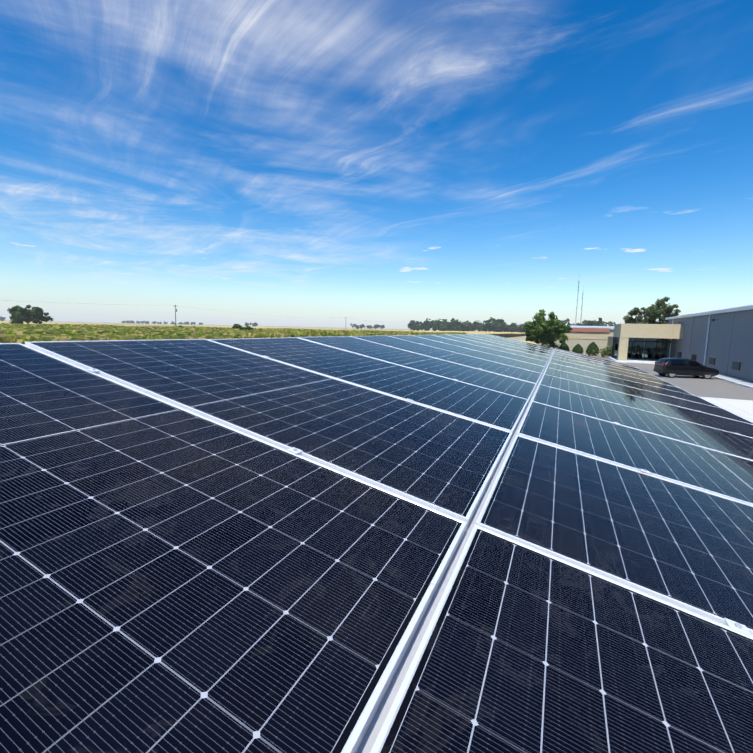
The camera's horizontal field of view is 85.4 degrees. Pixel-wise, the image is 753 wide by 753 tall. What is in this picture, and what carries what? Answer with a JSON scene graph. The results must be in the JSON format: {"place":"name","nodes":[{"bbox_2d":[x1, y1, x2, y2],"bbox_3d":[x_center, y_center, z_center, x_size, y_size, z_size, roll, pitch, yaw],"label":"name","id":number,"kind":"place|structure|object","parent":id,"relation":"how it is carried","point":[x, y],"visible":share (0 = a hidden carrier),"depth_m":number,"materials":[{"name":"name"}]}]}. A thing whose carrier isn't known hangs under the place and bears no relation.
{"place":"outdoors","nodes":[
{"label":"outdoors","id":0,"kind":"place"},
{"bbox_2d":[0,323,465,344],"bbox_3d":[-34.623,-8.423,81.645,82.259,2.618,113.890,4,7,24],"label":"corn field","id":1,"kind":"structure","parent":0,"point":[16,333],"depth_m":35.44,"materials":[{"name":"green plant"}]},
{"bbox_2d":[0,320,537,344],"bbox_3d":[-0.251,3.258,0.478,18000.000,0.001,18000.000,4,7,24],"label":"ground","id":2,"kind":"structure","parent":0,"point":[509,335],"depth_m":908.14,"materials":[{"name":"green plant"}]},
{"bbox_2d":[7,304,53,323],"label":"tree","id":3,"kind":"object","parent":2,"relation":"on","point":[19,315],"visible":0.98,"depth_m":192.39,"materials":[{"name":"green plant"}]},
{"bbox_2d":[121,320,202,324],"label":"trees","id":4,"kind":"object","parent":2,"relation":"on","point":[154,322],"visible":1,"depth_m":1577.80,"materials":[{"name":"green plant"}]},
{"bbox_2d":[232,324,240,328],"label":"bush","id":5,"kind":"object","parent":2,"relation":"on","point":[236,326],"visible":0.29,"depth_m":102.09,"materials":[{"name":"green plant"}]},
{"bbox_2d":[239,325,252,329],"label":"bush","id":6,"kind":"object","parent":2,"relation":"on","point":[248,327],"visible":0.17,"depth_m":78.74,"materials":[{"name":"green plant"}]},
{"bbox_2d":[238,322,257,326],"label":"tree clump","id":7,"kind":"object","parent":2,"relation":"on","point":[255,324],"visible":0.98,"depth_m":1015.53,"materials":[{"name":"green plant"}]},
{"bbox_2d":[350,323,384,328],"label":"tree clump","id":8,"kind":"object","parent":2,"relation":"on","point":[356,326],"visible":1,"depth_m":971.63,"materials":[{"name":"green plant"}]},
{"bbox_2d":[359,330,523,333],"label":"field","id":9,"kind":"structure","parent":2,"relation":"on","point":[475,332],"depth_m":253.86,"materials":[{"name":"beige plant"}]},
{"bbox_2d":[408,317,523,333],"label":"tree line","id":10,"kind":"object","parent":2,"relation":"on","point":[498,325],"visible":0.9,"depth_m":537.13,"materials":[{"name":"green plant"}]},
{"bbox_2d":[518,318,615,333],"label":"tree line","id":11,"kind":"object","parent":2,"relation":"on","point":[521,327],"visible":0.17,"depth_m":391.66,"materials":[{"name":"green plant"}]},
{"bbox_2d":[623,297,680,323],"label":"tree","id":12,"kind":"object","parent":2,"relation":"on","point":[652,313],"visible":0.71,"depth_m":74.46,"materials":[{"name":"green plant"}]},
{"bbox_2d":[0,0,752,330],"label":"sky","id":13,"kind":"structure","parent":0,"point":[368,162],"materials":[{"name":"blue"}]},
{"bbox_2d":[538,326,613,356],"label":"building","id":14,"kind":"structure","parent":0,"point":[584,337],"depth_m":62.22,"materials":[{"name":"beige paint"}]},
{"bbox_2d":[509,336,752,421],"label":"yard surfaces","id":15,"kind":"object","parent":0,"point":[734,395],"visible":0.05,"depth_m":25.69,"materials":[{"name":"concrete"}]},
{"bbox_2d":[523,309,572,347],"bbox_3d":[24.666,-6.555,60.088,5.363,6.620,7.969,-1,7,-15],"label":"yard tree","id":16,"kind":"object","parent":15,"relation":"on","point":[548,331],"visible":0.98,"depth_m":58.30,"materials":[{"name":"green plant"}]},
{"bbox_2d":[558,342,569,350],"bbox_3d":[27.928,-4.207,60.801,1.765,1.943,1.680,4,7,24],"label":"cone shrub","id":17,"kind":"object","parent":15,"relation":"on","point":[564,346],"visible":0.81,"depth_m":60.32,"materials":[{"name":"green plant"}]},
{"bbox_2d":[572,344,583,353],"bbox_3d":[29.742,-4.007,60.220,1.660,1.746,1.666,4,7,24],"label":"cone shrub","id":18,"kind":"object","parent":15,"relation":"on","point":[577,348],"visible":0.96,"depth_m":59.76,"materials":[{"name":"green plant"}]},
{"bbox_2d":[586,342,598,355],"bbox_3d":[31.417,-4.032,59.258,1.866,2.092,1.919,4,7,24],"label":"cone shrub","id":19,"kind":"object","parent":15,"relation":"on","point":[592,348],"visible":1,"depth_m":58.74,"materials":[{"name":"green plant"}]},
{"bbox_2d":[598,346,613,356],"bbox_3d":[31.430,-3.347,55.395,2.417,1.626,2.867,4,7,24],"label":"yard bush","id":20,"kind":"object","parent":15,"relation":"on","point":[606,350],"visible":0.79,"depth_m":55.41,"materials":[{"name":"green plant"}]},
{"bbox_2d":[608,324,683,363],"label":"portico","id":21,"kind":"structure","parent":15,"relation":"on","point":[647,337],"depth_m":48.17,"materials":[{"name":"beige paint"}]},
{"bbox_2d":[629,346,638,358],"bbox_3d":[33.016,-3.107,52.463,1.186,1.586,0.826,4,7,24],"label":"planter","id":22,"kind":"object","parent":21,"relation":"on","point":[633,352],"visible":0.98,"depth_m":52.32,"materials":[{"name":"green plant"}]},
{"bbox_2d":[636,345,644,358],"bbox_3d":[33.773,-3.156,52.331,1.217,1.747,0.770,12,13,58],"label":"planter","id":23,"kind":"object","parent":21,"relation":"on","point":[639,355],"visible":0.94,"depth_m":52.27,"materials":[{"name":"green plant"}]},
{"bbox_2d":[649,348,658,359],"bbox_3d":[34.986,-2.869,51.495,1.024,1.425,0.970,4,7,24],"label":"planter","id":24,"kind":"object","parent":21,"relation":"on","point":[652,351],"visible":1,"depth_m":51.38,"materials":[{"name":"green plant"}]},
{"bbox_2d":[656,347,664,359],"bbox_3d":[35.832,-2.999,51.442,1.025,1.733,1.048,4,7,24],"label":"planter","id":25,"kind":"object","parent":21,"relation":"on","point":[660,356],"visible":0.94,"depth_m":51.40,"materials":[{"name":"green plant"}]},
{"bbox_2d":[653,358,718,378],"bbox_3d":[24.058,-0.673,31.700,3.903,1.493,1.882,2,7,10],"label":"car","id":26,"kind":"object","parent":15,"relation":"on","point":[671,367],"visible":1,"depth_m":31.07,"materials":[{"name":"black paint"}]},
{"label":"canopy posts","id":27,"kind":"object","parent":15,"relation":"on","visible":0},
{"bbox_2d":[0,334,752,752],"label":"solar array","id":28,"kind":"object","parent":27,"relation":"on","point":[426,544],"visible":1,"depth_m":0.95,"materials":[{"name":"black glass"}]},
{"bbox_2d":[665,304,752,381],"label":"warehouse","id":29,"kind":"structure","parent":0,"point":[721,340],"depth_m":34.91,"materials":[{"name":"grey paint"}]}
]}

